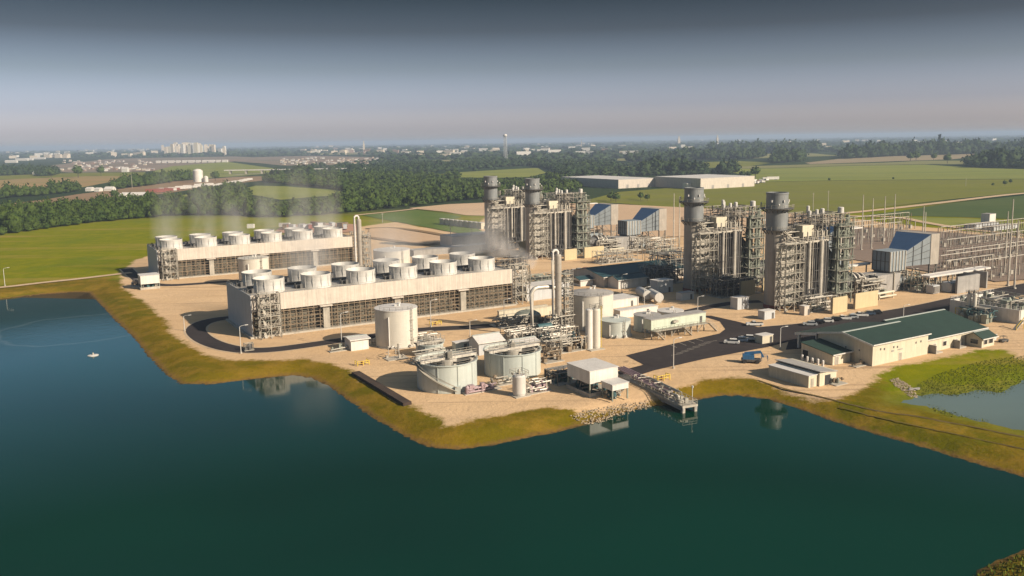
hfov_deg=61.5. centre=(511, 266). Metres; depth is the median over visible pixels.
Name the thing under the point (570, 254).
acoustic wall
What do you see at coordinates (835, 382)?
scrap pile
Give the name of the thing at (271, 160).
suburb land
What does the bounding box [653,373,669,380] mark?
guard rail
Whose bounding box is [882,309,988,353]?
office building
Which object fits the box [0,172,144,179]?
field
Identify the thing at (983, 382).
marsh reeds
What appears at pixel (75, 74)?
sky
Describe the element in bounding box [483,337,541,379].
clarifier tank
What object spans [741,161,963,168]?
field
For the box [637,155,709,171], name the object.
woodland
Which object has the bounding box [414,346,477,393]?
clarifier tank
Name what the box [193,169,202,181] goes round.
storage silo
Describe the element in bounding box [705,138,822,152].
woodland
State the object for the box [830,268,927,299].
gas turbine
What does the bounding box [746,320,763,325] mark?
pickup truck
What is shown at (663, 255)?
process frame
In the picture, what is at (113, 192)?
tree
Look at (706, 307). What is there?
asphalt road
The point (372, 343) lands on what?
valve skid
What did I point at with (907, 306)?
road shoulder
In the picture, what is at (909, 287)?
process frame
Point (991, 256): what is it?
busbar gantry
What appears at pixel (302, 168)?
woodland
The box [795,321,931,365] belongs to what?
maintenance hall
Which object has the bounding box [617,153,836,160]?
field
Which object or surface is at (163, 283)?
road shoulder
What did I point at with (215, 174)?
tree
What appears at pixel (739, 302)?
container
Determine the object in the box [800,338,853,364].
lean to store
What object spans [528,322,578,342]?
piping skid
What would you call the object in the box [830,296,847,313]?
acoustic wall
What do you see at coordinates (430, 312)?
street lamp
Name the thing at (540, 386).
pump skid
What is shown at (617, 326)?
storage tank
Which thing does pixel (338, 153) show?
field
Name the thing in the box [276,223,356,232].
reddish ground
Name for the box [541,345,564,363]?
piping skid
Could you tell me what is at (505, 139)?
water tower
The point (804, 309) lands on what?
container
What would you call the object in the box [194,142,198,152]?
city building
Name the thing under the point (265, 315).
stair tower
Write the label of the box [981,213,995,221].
field shed
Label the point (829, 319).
parked car
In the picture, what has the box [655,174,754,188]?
warehouse
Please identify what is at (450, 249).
long grey wall building
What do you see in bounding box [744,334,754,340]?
parked car
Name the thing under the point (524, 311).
dome tank
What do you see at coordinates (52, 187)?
woodland
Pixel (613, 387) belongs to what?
pump shelter
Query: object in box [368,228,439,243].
berm sand
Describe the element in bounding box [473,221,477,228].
generator set
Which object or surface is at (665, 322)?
stilt cabin
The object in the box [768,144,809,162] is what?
woodland
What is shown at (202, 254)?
cooling tower
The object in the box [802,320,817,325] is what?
parked car
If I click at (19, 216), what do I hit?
woodland
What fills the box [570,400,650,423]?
riprap
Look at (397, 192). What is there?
woodland
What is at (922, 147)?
woodland
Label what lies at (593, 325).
vertical silo
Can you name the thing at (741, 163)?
field
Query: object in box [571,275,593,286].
entrance porch
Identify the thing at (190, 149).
city building
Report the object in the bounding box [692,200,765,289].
steam generator
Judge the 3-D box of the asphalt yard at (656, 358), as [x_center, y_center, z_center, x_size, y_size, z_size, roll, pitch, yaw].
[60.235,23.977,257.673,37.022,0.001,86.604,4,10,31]
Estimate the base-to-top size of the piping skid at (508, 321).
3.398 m
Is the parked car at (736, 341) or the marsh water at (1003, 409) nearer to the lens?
the marsh water at (1003, 409)
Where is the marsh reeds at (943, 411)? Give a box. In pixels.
[927,404,957,416]
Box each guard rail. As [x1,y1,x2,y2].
[355,358,369,365]
[429,320,441,325]
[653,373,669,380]
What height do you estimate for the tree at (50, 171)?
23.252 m
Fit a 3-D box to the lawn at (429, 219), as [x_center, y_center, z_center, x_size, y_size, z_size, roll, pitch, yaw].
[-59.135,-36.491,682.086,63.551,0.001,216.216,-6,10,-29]
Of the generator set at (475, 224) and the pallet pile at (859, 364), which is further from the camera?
the generator set at (475, 224)
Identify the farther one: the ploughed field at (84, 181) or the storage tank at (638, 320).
the ploughed field at (84, 181)
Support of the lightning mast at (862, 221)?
on the ground at (152, 322)
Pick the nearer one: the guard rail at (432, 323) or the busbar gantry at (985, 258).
the guard rail at (432, 323)
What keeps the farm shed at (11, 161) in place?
on the ground at (152, 322)
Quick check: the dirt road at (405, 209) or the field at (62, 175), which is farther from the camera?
the field at (62, 175)
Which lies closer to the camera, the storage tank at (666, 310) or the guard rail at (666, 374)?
the guard rail at (666, 374)
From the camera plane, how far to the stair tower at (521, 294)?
328.32 m
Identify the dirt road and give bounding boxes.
[357,204,456,214]
[842,193,1023,213]
[850,215,1023,235]
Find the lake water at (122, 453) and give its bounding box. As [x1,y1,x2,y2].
[0,297,1023,575]
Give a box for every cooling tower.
[147,225,354,280]
[226,251,516,338]
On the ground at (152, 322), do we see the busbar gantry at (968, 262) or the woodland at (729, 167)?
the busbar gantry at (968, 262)
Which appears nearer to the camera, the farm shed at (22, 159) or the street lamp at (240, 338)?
the street lamp at (240, 338)
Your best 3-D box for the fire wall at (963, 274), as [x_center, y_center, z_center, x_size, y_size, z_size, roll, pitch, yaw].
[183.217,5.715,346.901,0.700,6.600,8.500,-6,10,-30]
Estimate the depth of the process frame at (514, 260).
415.04 m
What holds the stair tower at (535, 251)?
on the ground at (152, 322)
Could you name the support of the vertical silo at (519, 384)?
on the ground at (152, 322)
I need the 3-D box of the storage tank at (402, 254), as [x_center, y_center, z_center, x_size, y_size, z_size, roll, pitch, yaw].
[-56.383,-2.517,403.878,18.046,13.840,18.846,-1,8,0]
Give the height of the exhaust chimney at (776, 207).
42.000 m
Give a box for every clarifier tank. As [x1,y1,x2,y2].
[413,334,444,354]
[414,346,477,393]
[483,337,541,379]
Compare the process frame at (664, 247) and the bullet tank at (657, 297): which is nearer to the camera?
the bullet tank at (657, 297)
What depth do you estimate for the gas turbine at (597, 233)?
531.43 m
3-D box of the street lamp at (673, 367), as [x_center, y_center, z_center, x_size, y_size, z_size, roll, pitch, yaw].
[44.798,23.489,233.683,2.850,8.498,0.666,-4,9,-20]
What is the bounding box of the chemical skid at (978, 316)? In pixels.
[957,305,997,323]
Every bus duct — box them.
[840,255,870,271]
[920,266,990,291]
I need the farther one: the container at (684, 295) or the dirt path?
the dirt path
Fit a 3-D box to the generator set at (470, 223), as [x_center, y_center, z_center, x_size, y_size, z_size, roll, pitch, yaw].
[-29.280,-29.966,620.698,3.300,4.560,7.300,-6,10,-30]
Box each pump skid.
[461,382,501,395]
[488,373,513,386]
[526,377,552,394]
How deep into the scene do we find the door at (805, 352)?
242.01 m
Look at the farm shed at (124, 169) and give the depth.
2092.61 m
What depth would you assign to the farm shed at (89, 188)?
1215.49 m
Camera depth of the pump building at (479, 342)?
253.02 m
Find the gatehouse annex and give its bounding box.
[964,328,998,347]
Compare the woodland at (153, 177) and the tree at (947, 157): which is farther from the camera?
the tree at (947, 157)
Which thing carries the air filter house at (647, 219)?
on the ground at (152, 322)
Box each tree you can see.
[46,167,54,177]
[56,197,70,202]
[72,165,82,177]
[96,165,104,172]
[109,189,119,195]
[210,171,219,180]
[611,192,620,198]
[637,192,643,199]
[751,166,760,177]
[906,152,914,160]
[913,151,920,157]
[943,153,951,163]
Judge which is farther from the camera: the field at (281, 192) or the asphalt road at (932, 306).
the field at (281, 192)
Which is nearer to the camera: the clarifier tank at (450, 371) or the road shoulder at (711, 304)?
the clarifier tank at (450, 371)
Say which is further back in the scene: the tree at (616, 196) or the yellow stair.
the tree at (616, 196)
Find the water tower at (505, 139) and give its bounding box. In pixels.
[503,134,506,158]
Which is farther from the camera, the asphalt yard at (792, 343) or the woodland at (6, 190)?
the woodland at (6, 190)
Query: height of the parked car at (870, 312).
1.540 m
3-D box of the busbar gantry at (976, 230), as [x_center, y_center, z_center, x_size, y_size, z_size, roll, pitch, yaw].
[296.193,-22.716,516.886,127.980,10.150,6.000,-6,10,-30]
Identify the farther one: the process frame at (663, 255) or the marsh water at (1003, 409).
the process frame at (663, 255)
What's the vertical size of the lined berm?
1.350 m
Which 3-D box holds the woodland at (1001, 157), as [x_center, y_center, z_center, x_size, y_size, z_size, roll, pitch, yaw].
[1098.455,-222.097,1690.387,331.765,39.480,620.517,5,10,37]
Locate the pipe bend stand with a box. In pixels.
[383,343,408,360]
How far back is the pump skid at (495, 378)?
220.59 m
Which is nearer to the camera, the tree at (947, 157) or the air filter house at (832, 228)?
the air filter house at (832, 228)
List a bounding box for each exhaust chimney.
[480,176,500,249]
[521,178,542,258]
[679,187,708,291]
[760,192,793,308]
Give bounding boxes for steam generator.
[488,185,545,248]
[530,188,597,256]
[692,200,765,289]
[774,206,862,305]
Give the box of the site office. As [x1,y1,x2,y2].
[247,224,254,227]
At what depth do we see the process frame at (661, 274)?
371.27 m
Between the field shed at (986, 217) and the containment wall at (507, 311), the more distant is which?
the field shed at (986, 217)
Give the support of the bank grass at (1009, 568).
on the ground at (152, 322)
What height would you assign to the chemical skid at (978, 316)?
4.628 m
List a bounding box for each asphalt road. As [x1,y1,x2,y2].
[121,268,238,285]
[186,316,549,352]
[684,300,762,311]
[760,283,1023,330]
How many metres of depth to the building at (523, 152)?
3172.34 m
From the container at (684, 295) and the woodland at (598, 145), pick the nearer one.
the container at (684, 295)
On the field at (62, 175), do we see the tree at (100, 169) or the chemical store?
the tree at (100, 169)
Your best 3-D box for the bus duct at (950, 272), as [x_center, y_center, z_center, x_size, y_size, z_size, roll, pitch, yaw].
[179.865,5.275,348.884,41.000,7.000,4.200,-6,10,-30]
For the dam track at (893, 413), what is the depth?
192.54 m
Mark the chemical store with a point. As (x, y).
(622, 300)
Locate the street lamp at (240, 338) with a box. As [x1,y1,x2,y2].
[239,324,247,353]
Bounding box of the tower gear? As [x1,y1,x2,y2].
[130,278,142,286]
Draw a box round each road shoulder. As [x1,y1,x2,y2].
[119,268,238,285]
[183,316,549,353]
[685,301,730,310]
[758,283,1022,326]
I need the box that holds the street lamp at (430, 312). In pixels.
[430,299,436,326]
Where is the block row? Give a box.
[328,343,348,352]
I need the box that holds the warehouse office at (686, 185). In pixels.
[682,183,690,188]
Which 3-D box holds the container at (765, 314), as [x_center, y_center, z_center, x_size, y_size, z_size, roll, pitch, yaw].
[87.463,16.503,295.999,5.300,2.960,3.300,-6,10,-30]
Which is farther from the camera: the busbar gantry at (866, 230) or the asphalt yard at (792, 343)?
the busbar gantry at (866, 230)
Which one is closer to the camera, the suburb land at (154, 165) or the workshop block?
the workshop block
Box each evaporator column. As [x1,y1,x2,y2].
[353,215,372,266]
[529,249,574,332]
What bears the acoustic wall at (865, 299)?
on the ground at (152, 322)
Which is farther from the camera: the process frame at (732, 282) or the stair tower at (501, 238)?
the stair tower at (501, 238)
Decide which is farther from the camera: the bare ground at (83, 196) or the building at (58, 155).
the building at (58, 155)
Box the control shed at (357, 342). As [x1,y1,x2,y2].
[342,334,370,350]
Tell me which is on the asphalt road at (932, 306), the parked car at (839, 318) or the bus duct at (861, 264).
the parked car at (839, 318)
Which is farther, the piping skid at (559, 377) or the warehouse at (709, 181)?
the warehouse at (709, 181)
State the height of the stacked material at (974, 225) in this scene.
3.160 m
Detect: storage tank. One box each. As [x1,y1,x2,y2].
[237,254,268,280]
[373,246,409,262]
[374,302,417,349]
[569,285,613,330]
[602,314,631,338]
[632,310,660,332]
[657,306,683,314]
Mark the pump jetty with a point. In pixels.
(662, 391)
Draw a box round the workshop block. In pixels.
[768,358,837,387]
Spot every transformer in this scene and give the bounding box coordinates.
[926,282,939,293]
[941,279,955,291]
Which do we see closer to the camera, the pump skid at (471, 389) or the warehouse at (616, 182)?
the pump skid at (471, 389)
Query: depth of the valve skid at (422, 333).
268.72 m
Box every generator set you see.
[439,218,445,224]
[449,219,454,225]
[454,220,458,225]
[459,220,464,226]
[468,221,474,227]
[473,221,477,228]
[477,222,484,228]
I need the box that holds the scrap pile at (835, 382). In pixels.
[830,377,847,385]
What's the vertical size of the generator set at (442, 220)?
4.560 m
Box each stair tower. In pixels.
[160,247,178,280]
[256,289,281,339]
[349,230,365,261]
[487,206,506,250]
[508,262,529,304]
[529,211,549,259]
[691,230,718,294]
[774,240,805,312]
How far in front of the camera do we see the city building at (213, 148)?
5224.22 m
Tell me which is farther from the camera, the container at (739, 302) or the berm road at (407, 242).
the berm road at (407, 242)
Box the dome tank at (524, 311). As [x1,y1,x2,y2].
[514,309,540,323]
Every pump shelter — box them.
[138,272,159,289]
[567,358,618,397]
[601,377,628,401]
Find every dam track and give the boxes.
[758,380,1023,436]
[841,407,1023,448]
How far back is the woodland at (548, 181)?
1277.12 m
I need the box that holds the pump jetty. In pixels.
[618,366,697,412]
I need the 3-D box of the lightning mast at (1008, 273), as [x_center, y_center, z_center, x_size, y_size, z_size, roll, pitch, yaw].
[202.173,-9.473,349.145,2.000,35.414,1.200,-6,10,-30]
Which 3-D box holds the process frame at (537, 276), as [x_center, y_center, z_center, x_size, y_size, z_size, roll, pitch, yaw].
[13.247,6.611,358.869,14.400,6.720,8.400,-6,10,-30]
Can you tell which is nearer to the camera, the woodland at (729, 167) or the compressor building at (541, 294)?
the compressor building at (541, 294)
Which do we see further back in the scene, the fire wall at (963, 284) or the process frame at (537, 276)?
the process frame at (537, 276)
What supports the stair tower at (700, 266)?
on the ground at (152, 322)
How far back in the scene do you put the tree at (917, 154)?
1972.47 m
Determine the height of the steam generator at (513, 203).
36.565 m
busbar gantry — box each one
[845,212,915,233]
[851,216,910,238]
[851,222,903,244]
[938,218,1023,243]
[938,244,1023,268]
[939,222,1023,247]
[941,254,1001,276]
[943,230,1023,254]
[943,241,1022,264]
[978,254,1023,279]
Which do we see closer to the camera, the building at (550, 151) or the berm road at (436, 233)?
the berm road at (436, 233)
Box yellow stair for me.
[1012,318,1023,329]
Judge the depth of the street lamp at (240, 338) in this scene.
257.65 m
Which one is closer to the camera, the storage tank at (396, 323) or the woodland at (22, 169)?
the storage tank at (396, 323)
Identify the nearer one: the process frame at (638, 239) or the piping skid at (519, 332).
the piping skid at (519, 332)
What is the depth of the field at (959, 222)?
610.64 m
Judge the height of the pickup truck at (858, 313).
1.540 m
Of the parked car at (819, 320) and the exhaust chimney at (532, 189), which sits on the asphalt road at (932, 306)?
the parked car at (819, 320)
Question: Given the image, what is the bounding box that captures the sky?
[0,0,1023,149]
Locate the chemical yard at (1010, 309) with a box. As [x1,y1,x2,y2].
[949,289,1023,323]
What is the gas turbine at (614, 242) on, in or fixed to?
on the ground at (152, 322)
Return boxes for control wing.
[608,272,648,288]
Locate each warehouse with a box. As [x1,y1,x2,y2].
[561,175,654,188]
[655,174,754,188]
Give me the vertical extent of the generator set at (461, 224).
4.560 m
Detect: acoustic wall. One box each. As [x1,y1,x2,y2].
[519,241,525,251]
[564,249,576,260]
[583,246,603,257]
[740,280,754,294]
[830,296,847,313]
[853,290,877,308]
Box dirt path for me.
[0,272,131,287]
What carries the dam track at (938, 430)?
on the ground at (152, 322)
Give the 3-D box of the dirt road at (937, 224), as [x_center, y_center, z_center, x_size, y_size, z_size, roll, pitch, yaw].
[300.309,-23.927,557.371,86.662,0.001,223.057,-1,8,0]
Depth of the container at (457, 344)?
257.74 m
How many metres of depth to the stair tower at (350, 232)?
450.20 m
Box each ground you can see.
[0,134,1023,575]
[15,176,263,203]
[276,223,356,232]
[414,203,842,236]
[849,226,1023,280]
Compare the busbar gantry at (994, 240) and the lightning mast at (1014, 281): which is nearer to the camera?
the lightning mast at (1014, 281)
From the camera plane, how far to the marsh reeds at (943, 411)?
195.52 m
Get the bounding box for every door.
[803,349,807,357]
[835,356,838,364]
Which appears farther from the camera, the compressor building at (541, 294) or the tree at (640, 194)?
the tree at (640, 194)
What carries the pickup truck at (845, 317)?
on the asphalt road at (932, 306)
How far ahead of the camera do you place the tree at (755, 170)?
1288.01 m
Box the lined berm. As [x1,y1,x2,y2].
[352,371,411,405]
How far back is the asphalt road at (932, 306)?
302.32 m
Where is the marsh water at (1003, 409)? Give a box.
[901,380,1023,429]
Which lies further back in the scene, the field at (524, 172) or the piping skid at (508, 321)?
the field at (524, 172)
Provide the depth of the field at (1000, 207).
703.09 m
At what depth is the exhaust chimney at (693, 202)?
345.90 m
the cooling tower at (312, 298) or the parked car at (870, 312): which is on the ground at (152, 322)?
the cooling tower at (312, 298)
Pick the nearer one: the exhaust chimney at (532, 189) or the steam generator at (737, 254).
the steam generator at (737, 254)
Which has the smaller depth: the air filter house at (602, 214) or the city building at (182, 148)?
the air filter house at (602, 214)
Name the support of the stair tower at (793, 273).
on the ground at (152, 322)
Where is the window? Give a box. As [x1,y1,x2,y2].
[970,338,977,343]
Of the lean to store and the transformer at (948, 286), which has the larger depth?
the transformer at (948, 286)
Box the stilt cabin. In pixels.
[643,310,716,339]
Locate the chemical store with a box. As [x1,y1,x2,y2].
[613,293,638,308]
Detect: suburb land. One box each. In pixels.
[52,156,333,172]
[236,156,374,165]
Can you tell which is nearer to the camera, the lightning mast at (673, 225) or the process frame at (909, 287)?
the process frame at (909, 287)
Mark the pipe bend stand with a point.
(394, 358)
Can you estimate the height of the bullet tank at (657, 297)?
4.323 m
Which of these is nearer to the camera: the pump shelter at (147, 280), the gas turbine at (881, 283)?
the gas turbine at (881, 283)
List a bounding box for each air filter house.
[573,203,617,235]
[618,207,666,248]
[819,224,843,253]
[871,230,939,289]
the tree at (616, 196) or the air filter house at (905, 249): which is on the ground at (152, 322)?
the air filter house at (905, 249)
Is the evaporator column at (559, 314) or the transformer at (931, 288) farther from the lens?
the transformer at (931, 288)
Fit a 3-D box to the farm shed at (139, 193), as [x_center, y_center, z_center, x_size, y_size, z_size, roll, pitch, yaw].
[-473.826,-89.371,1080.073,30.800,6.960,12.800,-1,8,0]
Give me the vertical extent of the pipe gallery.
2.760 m
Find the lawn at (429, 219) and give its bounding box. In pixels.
[365,210,480,232]
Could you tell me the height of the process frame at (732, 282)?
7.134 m
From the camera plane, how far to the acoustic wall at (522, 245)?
483.11 m
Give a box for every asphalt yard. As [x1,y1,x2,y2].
[618,316,802,374]
[786,317,895,349]
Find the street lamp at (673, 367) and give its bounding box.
[672,337,681,368]
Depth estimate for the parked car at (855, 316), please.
292.70 m
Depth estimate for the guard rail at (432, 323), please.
294.12 m
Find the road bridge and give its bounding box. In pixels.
[224,168,365,173]
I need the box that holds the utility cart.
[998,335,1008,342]
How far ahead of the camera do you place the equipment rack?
261.43 m
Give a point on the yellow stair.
(1018, 324)
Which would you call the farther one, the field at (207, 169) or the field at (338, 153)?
the field at (338, 153)
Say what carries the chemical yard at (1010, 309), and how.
on the ground at (152, 322)
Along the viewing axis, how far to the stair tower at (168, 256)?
400.25 m
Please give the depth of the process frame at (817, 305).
308.29 m
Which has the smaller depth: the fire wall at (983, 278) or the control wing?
the fire wall at (983, 278)
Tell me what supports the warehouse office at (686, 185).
on the ground at (152, 322)
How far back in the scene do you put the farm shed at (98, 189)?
1202.62 m
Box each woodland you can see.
[0,135,1023,157]
[0,162,61,175]
[0,181,30,197]
[0,190,268,233]
[30,178,81,195]
[71,140,1018,162]
[107,168,192,187]
[187,179,252,198]
[262,163,315,175]
[262,167,583,192]
[263,176,520,216]
[314,156,714,176]
[624,144,766,161]
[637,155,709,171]
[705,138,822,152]
[715,158,741,173]
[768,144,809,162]
[834,134,1023,157]
[960,145,1023,167]
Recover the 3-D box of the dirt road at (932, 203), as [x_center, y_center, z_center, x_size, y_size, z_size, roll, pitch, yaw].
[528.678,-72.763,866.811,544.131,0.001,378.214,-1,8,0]
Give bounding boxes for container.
[451,340,467,350]
[676,290,694,300]
[730,295,748,309]
[754,332,773,343]
[757,308,774,319]
[799,304,809,315]
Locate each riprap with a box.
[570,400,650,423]
[890,378,917,397]
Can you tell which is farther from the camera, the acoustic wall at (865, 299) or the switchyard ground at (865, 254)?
the switchyard ground at (865, 254)
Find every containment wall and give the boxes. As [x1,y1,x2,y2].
[497,304,546,317]
[527,305,554,315]
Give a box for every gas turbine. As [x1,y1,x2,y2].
[588,227,608,236]
[590,233,657,252]
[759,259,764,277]
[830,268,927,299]
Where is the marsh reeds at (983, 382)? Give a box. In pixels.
[916,356,1023,397]
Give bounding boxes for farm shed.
[5,160,17,162]
[15,158,28,160]
[85,187,94,190]
[94,187,102,191]
[104,186,115,190]
[121,167,128,171]
[122,192,145,195]
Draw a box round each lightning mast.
[673,207,673,248]
[678,196,680,248]
[860,195,863,249]
[870,198,873,247]
[882,196,885,243]
[893,194,895,236]
[1003,211,1008,273]
[1005,199,1013,285]
[1012,220,1018,288]
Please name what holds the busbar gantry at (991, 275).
on the ground at (152, 322)
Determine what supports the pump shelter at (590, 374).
on the ground at (152, 322)
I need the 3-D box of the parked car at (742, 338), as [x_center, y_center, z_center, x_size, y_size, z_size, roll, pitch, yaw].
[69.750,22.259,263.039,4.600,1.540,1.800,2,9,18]
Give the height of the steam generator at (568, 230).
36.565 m
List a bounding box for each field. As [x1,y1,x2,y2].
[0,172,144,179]
[0,176,127,188]
[155,162,272,177]
[248,186,339,199]
[309,152,357,154]
[441,168,545,177]
[587,179,1023,214]
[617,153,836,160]
[628,161,769,167]
[733,165,1023,181]
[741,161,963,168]
[807,154,973,163]
[870,195,1023,218]
[890,217,1023,232]
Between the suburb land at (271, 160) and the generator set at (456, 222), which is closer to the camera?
the generator set at (456, 222)
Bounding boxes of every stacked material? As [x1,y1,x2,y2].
[964,221,998,228]
[982,223,1016,230]
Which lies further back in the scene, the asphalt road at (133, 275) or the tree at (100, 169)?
the tree at (100, 169)
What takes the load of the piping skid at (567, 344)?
on the ground at (152, 322)
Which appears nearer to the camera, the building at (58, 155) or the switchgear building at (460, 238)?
the switchgear building at (460, 238)
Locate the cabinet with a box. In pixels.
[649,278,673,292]
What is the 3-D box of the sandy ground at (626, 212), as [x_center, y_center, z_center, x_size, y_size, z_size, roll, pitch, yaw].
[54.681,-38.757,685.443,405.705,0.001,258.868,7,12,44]
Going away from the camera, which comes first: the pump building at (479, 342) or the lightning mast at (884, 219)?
the pump building at (479, 342)
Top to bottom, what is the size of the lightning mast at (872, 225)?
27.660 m
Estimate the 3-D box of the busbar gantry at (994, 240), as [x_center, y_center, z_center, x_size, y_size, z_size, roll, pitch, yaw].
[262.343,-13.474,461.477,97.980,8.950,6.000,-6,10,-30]
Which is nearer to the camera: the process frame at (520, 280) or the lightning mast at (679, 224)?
the process frame at (520, 280)
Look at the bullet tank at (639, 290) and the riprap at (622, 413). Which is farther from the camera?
the bullet tank at (639, 290)
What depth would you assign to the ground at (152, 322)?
257.55 m
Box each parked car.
[724,338,739,344]
[734,336,747,341]
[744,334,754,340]
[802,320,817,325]
[811,318,824,323]
[822,317,833,322]
[831,316,841,320]
[844,314,858,318]
[861,310,875,314]
[873,309,882,313]
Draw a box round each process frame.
[495,255,527,270]
[513,268,530,299]
[524,272,554,281]
[592,247,642,264]
[631,235,650,249]
[638,263,667,277]
[640,263,683,283]
[642,236,679,253]
[647,247,683,266]
[705,273,762,298]
[799,293,837,312]
[900,271,939,292]
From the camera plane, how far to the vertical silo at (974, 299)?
291.09 m
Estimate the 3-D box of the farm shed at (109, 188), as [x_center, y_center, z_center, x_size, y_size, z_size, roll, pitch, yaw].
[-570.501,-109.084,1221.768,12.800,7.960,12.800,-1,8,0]
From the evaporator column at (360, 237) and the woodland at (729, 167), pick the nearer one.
the evaporator column at (360, 237)
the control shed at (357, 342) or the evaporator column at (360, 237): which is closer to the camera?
the control shed at (357, 342)
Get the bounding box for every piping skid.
[489,312,544,328]
[500,323,548,339]
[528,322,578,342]
[540,331,586,354]
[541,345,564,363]
[544,365,576,385]
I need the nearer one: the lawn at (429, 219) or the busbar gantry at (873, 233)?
the busbar gantry at (873, 233)
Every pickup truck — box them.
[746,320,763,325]
[839,314,851,319]
[851,311,868,316]
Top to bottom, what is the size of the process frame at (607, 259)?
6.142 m
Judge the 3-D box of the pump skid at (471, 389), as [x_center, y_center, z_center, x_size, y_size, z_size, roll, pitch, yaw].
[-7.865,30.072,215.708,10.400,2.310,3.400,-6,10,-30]
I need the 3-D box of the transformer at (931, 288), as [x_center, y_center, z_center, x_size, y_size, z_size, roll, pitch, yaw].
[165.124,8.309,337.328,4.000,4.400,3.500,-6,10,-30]
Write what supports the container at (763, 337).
on the ground at (152, 322)
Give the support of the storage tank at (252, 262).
on the ground at (152, 322)
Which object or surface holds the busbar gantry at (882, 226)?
on the ground at (152, 322)
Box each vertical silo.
[507,367,530,398]
[585,303,604,351]
[966,290,971,307]
[972,290,978,310]
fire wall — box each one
[955,274,979,293]
[956,272,977,276]
[970,270,987,287]
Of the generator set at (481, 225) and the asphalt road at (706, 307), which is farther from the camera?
the generator set at (481, 225)
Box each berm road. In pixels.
[367,227,441,234]
[369,237,439,244]
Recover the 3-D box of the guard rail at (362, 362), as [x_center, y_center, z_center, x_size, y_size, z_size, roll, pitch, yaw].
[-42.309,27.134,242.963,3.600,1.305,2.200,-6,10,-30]
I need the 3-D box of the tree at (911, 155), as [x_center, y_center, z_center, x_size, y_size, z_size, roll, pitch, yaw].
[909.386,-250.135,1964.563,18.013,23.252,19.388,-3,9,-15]
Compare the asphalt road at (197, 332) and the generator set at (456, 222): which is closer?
the asphalt road at (197, 332)
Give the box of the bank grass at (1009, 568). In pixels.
[976,554,1023,575]
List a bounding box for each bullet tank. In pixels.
[635,286,650,300]
[648,289,663,303]
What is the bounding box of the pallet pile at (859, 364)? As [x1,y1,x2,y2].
[849,359,866,367]
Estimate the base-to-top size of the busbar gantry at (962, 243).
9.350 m
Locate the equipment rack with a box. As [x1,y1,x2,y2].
[243,342,253,350]
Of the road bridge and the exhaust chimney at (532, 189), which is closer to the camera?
the exhaust chimney at (532, 189)
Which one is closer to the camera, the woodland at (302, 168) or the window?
the window
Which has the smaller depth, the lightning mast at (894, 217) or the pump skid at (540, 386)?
the pump skid at (540, 386)
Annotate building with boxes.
[54,154,61,157]
[170,144,174,152]
[181,144,184,152]
[187,145,192,153]
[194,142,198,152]
[211,145,215,151]
[410,243,505,255]
[440,231,484,245]
[467,331,505,355]
[515,151,530,154]
[517,279,569,300]
[547,150,560,152]
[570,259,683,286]
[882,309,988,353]
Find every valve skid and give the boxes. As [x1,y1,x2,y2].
[369,337,375,346]
[409,346,447,365]
[418,330,440,339]
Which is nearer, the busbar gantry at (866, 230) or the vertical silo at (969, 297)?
the vertical silo at (969, 297)
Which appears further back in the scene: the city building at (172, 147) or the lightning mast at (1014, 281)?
the city building at (172, 147)
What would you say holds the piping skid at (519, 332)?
on the ground at (152, 322)
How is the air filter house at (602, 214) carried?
on the ground at (152, 322)
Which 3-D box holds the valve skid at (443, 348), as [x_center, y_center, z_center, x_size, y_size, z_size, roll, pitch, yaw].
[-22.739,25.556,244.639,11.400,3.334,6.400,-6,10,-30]
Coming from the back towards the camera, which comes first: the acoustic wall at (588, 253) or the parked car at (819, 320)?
the acoustic wall at (588, 253)
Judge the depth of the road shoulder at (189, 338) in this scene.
276.20 m
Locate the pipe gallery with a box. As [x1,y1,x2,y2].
[613,304,658,316]
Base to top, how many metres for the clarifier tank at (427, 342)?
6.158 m
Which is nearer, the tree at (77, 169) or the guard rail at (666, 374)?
the guard rail at (666, 374)

